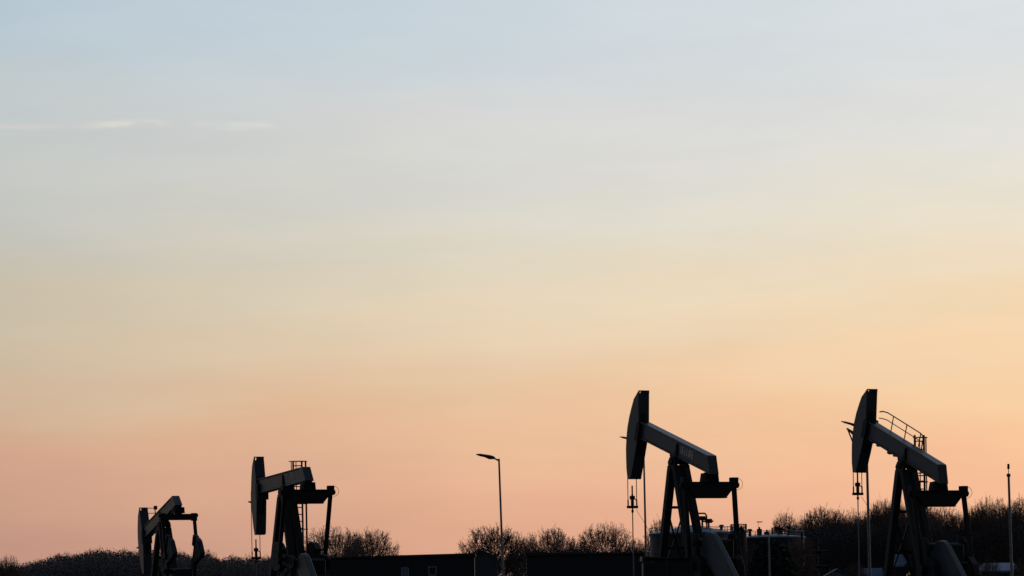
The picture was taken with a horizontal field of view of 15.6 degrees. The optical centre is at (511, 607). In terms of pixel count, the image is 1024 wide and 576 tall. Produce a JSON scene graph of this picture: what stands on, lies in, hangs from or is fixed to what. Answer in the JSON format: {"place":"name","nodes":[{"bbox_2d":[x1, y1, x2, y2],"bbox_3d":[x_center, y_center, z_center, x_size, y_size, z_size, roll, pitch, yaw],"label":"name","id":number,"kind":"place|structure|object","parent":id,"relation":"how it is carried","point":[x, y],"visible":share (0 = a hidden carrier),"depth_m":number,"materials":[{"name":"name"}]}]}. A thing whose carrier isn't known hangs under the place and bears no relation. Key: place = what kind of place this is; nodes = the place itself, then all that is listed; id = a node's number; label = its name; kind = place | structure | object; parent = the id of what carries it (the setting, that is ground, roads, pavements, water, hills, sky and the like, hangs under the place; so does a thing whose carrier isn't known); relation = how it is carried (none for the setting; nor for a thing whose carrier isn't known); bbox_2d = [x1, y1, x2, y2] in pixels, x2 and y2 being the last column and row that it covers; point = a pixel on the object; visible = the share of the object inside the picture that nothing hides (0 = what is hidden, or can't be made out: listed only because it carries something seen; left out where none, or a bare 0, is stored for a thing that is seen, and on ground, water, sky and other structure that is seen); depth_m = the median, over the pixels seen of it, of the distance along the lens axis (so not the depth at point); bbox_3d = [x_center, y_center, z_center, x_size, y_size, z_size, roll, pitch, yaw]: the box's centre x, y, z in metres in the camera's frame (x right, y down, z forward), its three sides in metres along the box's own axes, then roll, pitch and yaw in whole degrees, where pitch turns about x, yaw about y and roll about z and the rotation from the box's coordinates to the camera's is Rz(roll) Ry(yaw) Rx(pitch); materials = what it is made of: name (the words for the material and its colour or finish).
{"place":"outdoors","nodes":[
{"label":"outdoors","id":0,"kind":"place"},
{"bbox_2d":[0,0,1023,575],"label":"sky","id":1,"kind":"structure","parent":0,"point":[383,247],"materials":[{"name":"orange"}]},
{"bbox_2d":[747,539,798,575],"bbox_3d":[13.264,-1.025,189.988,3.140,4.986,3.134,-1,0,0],"label":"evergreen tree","id":2,"kind":"object","parent":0,"point":[782,563],"visible":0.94,"depth_m":189.34,"materials":[{"name":"green plant"}]},
{"bbox_2d":[786,532,827,575],"bbox_3d":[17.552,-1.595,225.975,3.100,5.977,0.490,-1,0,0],"label":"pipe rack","id":3,"kind":"object","parent":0,"point":[816,551],"visible":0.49,"depth_m":225.94,"materials":[{"name":"metal"}]},
{"bbox_2d":[824,569,850,575],"bbox_3d":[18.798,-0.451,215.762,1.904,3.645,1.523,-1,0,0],"label":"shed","id":4,"kind":"structure","parent":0,"point":[836,572],"depth_m":215.20,"materials":[{"name":"grey metal"}]},
{"bbox_2d":[860,568,882,575],"bbox_3d":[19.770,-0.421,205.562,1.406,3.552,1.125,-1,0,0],"label":"shed","id":5,"kind":"structure","parent":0,"point":[876,571],"depth_m":205.41,"materials":[{"name":"grey metal"}]},
{"bbox_2d":[892,554,907,575],"bbox_3d":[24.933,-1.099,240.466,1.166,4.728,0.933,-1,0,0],"label":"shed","id":6,"kind":"structure","parent":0,"point":[901,562],"depth_m":240.15,"materials":[{"name":"grey metal"}]},
{"bbox_2d":[980,563,1017,575],"bbox_3d":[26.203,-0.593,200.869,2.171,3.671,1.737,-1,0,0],"label":"shed","id":7,"kind":"structure","parent":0,"point":[1005,567],"depth_m":200.23,"materials":[{"name":"grey metal"}]},
{"label":"ground","id":8,"kind":"structure","parent":0,"visible":0},
{"bbox_2d":[0,555,26,575],"bbox_3d":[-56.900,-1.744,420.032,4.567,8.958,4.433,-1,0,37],"label":"bare tree","id":9,"kind":"object","parent":8,"relation":"on","point":[8,572],"visible":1,"depth_m":419.48,"materials":[{"name":"brown plant"}]},
{"bbox_2d":[0,546,288,575],"bbox_3d":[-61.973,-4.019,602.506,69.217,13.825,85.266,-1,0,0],"label":"distant wood","id":10,"kind":"object","parent":8,"relation":"on","point":[99,563],"visible":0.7,"depth_m":579.75,"materials":[{"name":"black plant"}]},
{"bbox_2d":[136,496,204,575],"bbox_3d":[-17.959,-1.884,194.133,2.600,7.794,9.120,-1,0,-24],"label":"pumpjack","id":11,"kind":"object","parent":8,"relation":"on","point":[158,524],"visible":1,"depth_m":193.52,"materials":[{"name":"paint"}]},
{"bbox_2d":[248,457,338,575],"bbox_3d":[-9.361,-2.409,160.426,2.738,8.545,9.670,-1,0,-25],"label":"pumpjack","id":12,"kind":"object","parent":8,"relation":"on","point":[293,558],"visible":1,"depth_m":160.05,"materials":[{"name":"paint"}]},
{"bbox_2d":[304,525,372,556],"bbox_3d":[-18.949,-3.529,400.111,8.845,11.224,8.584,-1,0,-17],"label":"bare tree","id":13,"kind":"object","parent":8,"relation":"on","point":[336,551],"visible":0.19,"depth_m":399.29,"materials":[{"name":"brown plant"}]},
{"bbox_2d":[342,541,372,556],"bbox_3d":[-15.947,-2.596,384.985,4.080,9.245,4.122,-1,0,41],"label":"bare tree","id":14,"kind":"object","parent":8,"relation":"on","point":[358,553],"visible":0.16,"depth_m":384.80,"materials":[{"name":"brown plant"}]},
{"bbox_2d":[341,526,399,556],"bbox_3d":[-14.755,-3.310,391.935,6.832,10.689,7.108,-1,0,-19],"label":"bare tree","id":15,"kind":"object","parent":8,"relation":"on","point":[377,546],"visible":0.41,"depth_m":391.44,"materials":[{"name":"brown plant"}]},
{"bbox_2d":[326,553,475,575],"bbox_3d":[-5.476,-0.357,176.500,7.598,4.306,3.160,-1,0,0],"label":"site cabin","id":16,"kind":"object","parent":8,"relation":"on","point":[461,564],"visible":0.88,"depth_m":175.00,"materials":[{"name":"black metal"}]},
{"bbox_2d":[401,567,408,575],"bbox_3d":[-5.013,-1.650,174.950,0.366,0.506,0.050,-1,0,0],"label":"window","id":17,"kind":"structure","parent":16,"relation":"in","point":[404,570],"depth_m":174.95,"materials":[{"name":"black glass"}]},
{"bbox_2d":[428,566,436,575],"bbox_3d":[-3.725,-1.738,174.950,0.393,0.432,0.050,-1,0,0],"label":"window","id":18,"kind":"structure","parent":16,"relation":"in","point":[432,570],"depth_m":174.95,"materials":[{"name":"black glass"}]},
{"bbox_2d":[472,548,498,575],"bbox_3d":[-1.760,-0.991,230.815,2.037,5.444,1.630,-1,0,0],"label":"outbuilding","id":19,"kind":"structure","parent":8,"relation":"on","point":[485,563],"depth_m":230.15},
{"bbox_2d":[476,454,503,575],"bbox_3d":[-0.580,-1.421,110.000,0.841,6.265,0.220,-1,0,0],"label":"lamp post","id":20,"kind":"object","parent":8,"relation":"on","point":[500,501],"visible":1,"depth_m":109.97,"materials":[{"name":"metal"}]},
{"bbox_2d":[456,522,525,575],"bbox_3d":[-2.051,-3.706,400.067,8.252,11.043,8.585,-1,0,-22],"label":"bare tree","id":21,"kind":"object","parent":8,"relation":"on","point":[510,554],"visible":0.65,"depth_m":398.93,"materials":[{"name":"brown plant"}]},
{"bbox_2d":[334,549,649,575],"bbox_3d":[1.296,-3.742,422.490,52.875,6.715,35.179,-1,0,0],"label":"hedge undergrowth","id":22,"kind":"object","parent":8,"relation":"on","point":[524,563],"visible":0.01,"depth_m":409.64,"materials":[{"name":"black plant"}]},
{"bbox_2d":[508,535,538,575],"bbox_3d":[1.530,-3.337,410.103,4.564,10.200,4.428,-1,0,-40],"label":"bare tree","id":23,"kind":"object","parent":8,"relation":"on","point":[521,551],"visible":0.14,"depth_m":409.50,"materials":[{"name":"brown plant"}]},
{"bbox_2d":[520,523,581,572],"bbox_3d":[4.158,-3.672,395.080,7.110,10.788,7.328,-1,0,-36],"label":"bare tree","id":24,"kind":"object","parent":8,"relation":"on","point":[558,544],"visible":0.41,"depth_m":394.33,"materials":[{"name":"brown plant"}]},
{"bbox_2d":[525,552,644,575],"bbox_3d":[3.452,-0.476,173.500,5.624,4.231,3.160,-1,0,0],"label":"site cabin","id":25,"kind":"object","parent":8,"relation":"on","point":[586,564],"visible":0.89,"depth_m":172.00,"materials":[{"name":"black metal"}]},
{"bbox_2d":[569,519,637,552],"bbox_3d":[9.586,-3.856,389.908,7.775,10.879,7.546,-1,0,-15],"label":"bare tree","id":26,"kind":"object","parent":8,"relation":"on","point":[591,546],"visible":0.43,"depth_m":389.10,"materials":[{"name":"brown plant"}]},
{"bbox_2d":[620,436,646,555],"bbox_3d":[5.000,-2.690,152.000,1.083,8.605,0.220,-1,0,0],"label":"lamp post","id":27,"kind":"object","parent":8,"relation":"on","point":[645,532],"visible":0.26,"depth_m":151.96,"materials":[{"name":"metal"}]},
{"bbox_2d":[623,539,649,556],"bbox_3d":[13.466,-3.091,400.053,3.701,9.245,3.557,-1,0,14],"label":"bare tree","id":28,"kind":"object","parent":8,"relation":"on","point":[640,547],"visible":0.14,"depth_m":399.68,"materials":[{"name":"brown plant"}]},
{"bbox_2d":[644,513,660,551],"bbox_3d":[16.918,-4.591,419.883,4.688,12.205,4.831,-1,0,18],"label":"bare tree","id":29,"kind":"object","parent":8,"relation":"on","point":[651,526],"visible":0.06,"depth_m":419.63,"materials":[{"name":"brown plant"}]},
{"bbox_2d":[640,556,693,575],"bbox_3d":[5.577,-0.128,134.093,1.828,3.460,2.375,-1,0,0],"label":"equipment cabin","id":30,"kind":"object","parent":8,"relation":"on","point":[659,566],"visible":1,"depth_m":133.00,"materials":[{"name":"black metal"}]},
{"bbox_2d":[626,390,744,575],"bbox_3d":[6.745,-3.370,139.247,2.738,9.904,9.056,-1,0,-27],"label":"pumpjack","id":31,"kind":"object","parent":8,"relation":"on","point":[711,553],"visible":0.94,"depth_m":139.21,"materials":[{"name":"paint"}]},
{"bbox_2d":[648,512,732,561],"bbox_3d":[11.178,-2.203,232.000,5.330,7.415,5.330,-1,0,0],"label":"storage tank","id":32,"kind":"object","parent":8,"relation":"on","point":[720,532],"visible":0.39,"depth_m":230.51,"materials":[{"name":"metal"}]},
{"bbox_2d":[729,524,747,573],"bbox_3d":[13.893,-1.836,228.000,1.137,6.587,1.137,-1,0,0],"label":"storage tank","id":33,"kind":"object","parent":8,"relation":"on","point":[743,531],"visible":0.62,"depth_m":227.59,"materials":[{"name":"metal"}]},
{"bbox_2d":[768,537,770,575],"bbox_3d":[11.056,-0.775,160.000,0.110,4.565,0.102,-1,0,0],"label":"pole","id":34,"kind":"object","parent":8,"relation":"on","point":[769,555],"visible":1,"depth_m":159.97,"materials":[{"name":"metal"}]},
{"bbox_2d":[747,521,804,572],"bbox_3d":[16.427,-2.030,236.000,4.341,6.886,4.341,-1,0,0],"label":"storage tank","id":35,"kind":"object","parent":8,"relation":"on","point":[759,537],"visible":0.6,"depth_m":234.41,"materials":[{"name":"metal"}]},
{"bbox_2d":[769,508,798,532],"bbox_3d":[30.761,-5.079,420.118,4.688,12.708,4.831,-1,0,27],"label":"bare tree","id":36,"kind":"object","parent":8,"relation":"on","point":[782,524],"visible":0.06,"depth_m":419.69,"materials":[{"name":"brown plant"}]},
{"bbox_2d":[786,522,807,543],"bbox_3d":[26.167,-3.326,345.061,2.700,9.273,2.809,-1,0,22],"label":"bare tree","id":37,"kind":"object","parent":8,"relation":"on","point":[796,531],"visible":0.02,"depth_m":344.93,"materials":[{"name":"brown plant"}]},
{"bbox_2d":[791,518,814,536],"bbox_3d":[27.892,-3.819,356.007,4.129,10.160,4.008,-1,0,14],"label":"bare tree","id":38,"kind":"object","parent":8,"relation":"on","point":[798,524],"visible":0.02,"depth_m":355.82,"materials":[{"name":"brown plant"}]},
{"bbox_2d":[794,509,821,530],"bbox_3d":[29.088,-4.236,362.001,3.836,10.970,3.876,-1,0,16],"label":"bare tree","id":39,"kind":"object","parent":8,"relation":"on","point":[807,520],"depth_m":361.96,"materials":[{"name":"brown plant"}]},
{"bbox_2d":[799,504,848,572],"bbox_3d":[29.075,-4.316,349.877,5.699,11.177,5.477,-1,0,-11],"label":"bare tree","id":40,"kind":"object","parent":8,"relation":"on","point":[817,523],"visible":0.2,"depth_m":349.41,"materials":[{"name":"brown plant"}]},
{"bbox_2d":[813,518,846,575],"bbox_3d":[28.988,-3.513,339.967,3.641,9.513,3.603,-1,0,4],"label":"bare tree","id":41,"kind":"object","parent":8,"relation":"on","point":[838,560],"visible":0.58,"depth_m":339.49,"materials":[{"name":"brown plant"}]},
{"bbox_2d":[824,503,844,524],"bbox_3d":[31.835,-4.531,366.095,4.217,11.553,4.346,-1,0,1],"label":"bare tree","id":42,"kind":"object","parent":8,"relation":"on","point":[836,515],"depth_m":365.97,"materials":[{"name":"brown plant"}]},
{"bbox_2d":[829,514,861,571],"bbox_3d":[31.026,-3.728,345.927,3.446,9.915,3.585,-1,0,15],"label":"bare tree","id":43,"kind":"object","parent":8,"relation":"on","point":[846,525],"visible":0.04,"depth_m":345.72,"materials":[{"name":"brown plant"}]},
{"bbox_2d":[837,508,866,567],"bbox_3d":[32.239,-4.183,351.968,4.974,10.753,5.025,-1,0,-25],"label":"bare tree","id":44,"kind":"object","parent":8,"relation":"on","point":[853,516],"visible":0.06,"depth_m":351.70,"materials":[{"name":"brown plant"}]},
{"bbox_2d":[841,421,870,575],"bbox_3d":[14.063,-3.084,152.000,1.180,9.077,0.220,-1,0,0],"label":"lamp post","id":45,"kind":"object","parent":8,"relation":"on","point":[868,522],"visible":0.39,"depth_m":151.95,"materials":[{"name":"metal"}]},
{"bbox_2d":[844,562,867,575],"bbox_3d":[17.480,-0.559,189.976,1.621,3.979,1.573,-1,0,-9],"label":"bare tree","id":46,"kind":"object","parent":8,"relation":"on","point":[851,572],"visible":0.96,"depth_m":189.91,"materials":[{"name":"brown plant"}]},
{"bbox_2d":[840,515,879,573],"bbox_3d":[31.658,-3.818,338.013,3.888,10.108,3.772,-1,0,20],"label":"bare tree","id":47,"kind":"object","parent":8,"relation":"on","point":[860,548],"visible":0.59,"depth_m":337.51,"materials":[{"name":"brown plant"}]},
{"bbox_2d":[860,503,887,563],"bbox_3d":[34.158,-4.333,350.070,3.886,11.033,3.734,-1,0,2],"label":"bare tree","id":48,"kind":"object","parent":8,"relation":"on","point":[873,520],"visible":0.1,"depth_m":349.71,"materials":[{"name":"brown plant"}]},
{"bbox_2d":[869,499,890,515],"bbox_3d":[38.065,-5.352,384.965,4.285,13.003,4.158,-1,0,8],"label":"bare tree","id":49,"kind":"object","parent":8,"relation":"on","point":[879,507],"visible":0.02,"depth_m":384.96,"materials":[{"name":"brown plant"}]},
{"bbox_2d":[873,498,889,523],"bbox_3d":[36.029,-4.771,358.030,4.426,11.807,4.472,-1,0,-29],"label":"bare tree","id":50,"kind":"object","parent":8,"relation":"on","point":[882,506],"visible":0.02,"depth_m":357.88,"materials":[{"name":"brown plant"}]},
{"bbox_2d":[872,514,908,571],"bbox_3d":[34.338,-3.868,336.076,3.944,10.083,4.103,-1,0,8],"label":"bare tree","id":51,"kind":"object","parent":8,"relation":"on","point":[883,539],"visible":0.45,"depth_m":335.69,"materials":[{"name":"brown plant"}]},
{"bbox_2d":[879,500,905,523],"bbox_3d":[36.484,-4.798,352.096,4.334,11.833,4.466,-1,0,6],"label":"bare tree","id":52,"kind":"object","parent":8,"relation":"on","point":[889,511],"visible":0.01,"depth_m":352.07,"materials":[{"name":"brown plant"}]},
{"bbox_2d":[899,502,907,541],"bbox_3d":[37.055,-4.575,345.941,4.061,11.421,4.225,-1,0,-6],"label":"bare tree","id":53,"kind":"object","parent":8,"relation":"on","point":[901,514],"visible":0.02,"depth_m":345.53,"materials":[{"name":"brown plant"}]},
{"bbox_2d":[846,389,979,575],"bbox_3d":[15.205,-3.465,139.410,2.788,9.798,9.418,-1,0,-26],"label":"pumpjack","id":54,"kind":"object","parent":8,"relation":"on","point":[928,556],"visible":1,"depth_m":139.41,"materials":[{"name":"paint"}]},
{"bbox_2d":[804,521,1023,575],"bbox_3d":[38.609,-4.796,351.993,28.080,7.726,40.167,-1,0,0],"label":"wood undergrowth","id":55,"kind":"object","parent":8,"relation":"on","point":[841,535],"visible":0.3,"depth_m":334.53,"materials":[{"name":"black plant"}]},
{"bbox_2d":[926,507,958,542],"bbox_3d":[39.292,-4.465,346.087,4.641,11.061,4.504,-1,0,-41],"label":"bare tree","id":56,"kind":"object","parent":8,"relation":"on","point":[940,516],"visible":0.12,"depth_m":345.51,"materials":[{"name":"brown plant"}]},
{"bbox_2d":[935,507,962,527],"bbox_3d":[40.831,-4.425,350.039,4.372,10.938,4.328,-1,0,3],"label":"bare tree","id":57,"kind":"object","parent":8,"relation":"on","point":[943,508],"visible":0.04,"depth_m":349.89,"materials":[{"name":"brown plant"}]},
{"bbox_2d":[944,509,974,541],"bbox_3d":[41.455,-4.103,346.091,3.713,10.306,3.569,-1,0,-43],"label":"bare tree","id":58,"kind":"object","parent":8,"relation":"on","point":[957,523],"visible":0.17,"depth_m":345.60,"materials":[{"name":"brown plant"}]},
{"bbox_2d":[957,495,1014,559],"bbox_3d":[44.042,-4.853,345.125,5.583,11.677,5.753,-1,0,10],"label":"bare tree","id":59,"kind":"object","parent":8,"relation":"on","point":[975,519],"visible":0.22,"depth_m":344.54,"materials":[{"name":"brown plant"}]},
{"bbox_2d":[978,555,1003,575],"bbox_3d":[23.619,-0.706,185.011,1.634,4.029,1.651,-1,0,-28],"label":"bare tree","id":60,"kind":"object","parent":8,"relation":"on","point":[986,567],"visible":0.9,"depth_m":184.83,"materials":[{"name":"brown plant"}]},
{"bbox_2d":[972,510,1016,563],"bbox_3d":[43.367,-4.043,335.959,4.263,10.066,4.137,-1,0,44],"label":"bare tree","id":61,"kind":"object","parent":8,"relation":"on","point":[994,521],"visible":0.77,"depth_m":335.43,"materials":[{"name":"brown plant"}]},
{"bbox_2d":[977,498,1014,563],"bbox_3d":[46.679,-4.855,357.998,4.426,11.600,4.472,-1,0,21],"label":"bare tree","id":62,"kind":"object","parent":8,"relation":"on","point":[996,510],"visible":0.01,"depth_m":357.96,"materials":[{"name":"brown plant"}]},
{"bbox_2d":[997,499,1019,557],"bbox_3d":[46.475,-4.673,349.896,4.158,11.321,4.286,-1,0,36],"label":"bare tree","id":63,"kind":"object","parent":8,"relation":"on","point":[1007,512],"visible":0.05,"depth_m":349.57,"materials":[{"name":"brown plant"}]},
{"bbox_2d":[1007,464,1012,575],"bbox_3d":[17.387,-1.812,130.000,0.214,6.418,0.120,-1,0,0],"label":"pole","id":64,"kind":"object","parent":8,"relation":"on","point":[1010,528],"visible":1,"depth_m":129.96,"materials":[{"name":"metal"}]},
{"bbox_2d":[999,506,1023,566],"bbox_3d":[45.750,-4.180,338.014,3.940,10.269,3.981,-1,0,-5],"label":"bare tree","id":65,"kind":"object","parent":8,"relation":"on","point":[1014,523],"visible":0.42,"depth_m":337.44,"materials":[{"name":"brown plant"}]},
{"bbox_2d":[1003,493,1023,556],"bbox_3d":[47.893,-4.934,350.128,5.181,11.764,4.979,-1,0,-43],"label":"bare tree","id":66,"kind":"object","parent":8,"relation":"on","point":[1019,505],"visible":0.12,"depth_m":349.68,"materials":[{"name":"brown plant"}]},
{"bbox_2d":[1007,557,1023,575],"bbox_3d":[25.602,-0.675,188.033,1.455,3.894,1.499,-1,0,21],"label":"bare tree","id":67,"kind":"object","parent":8,"relation":"on","point":[1019,570],"visible":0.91,"depth_m":187.83,"materials":[{"name":"brown plant"}]}
]}

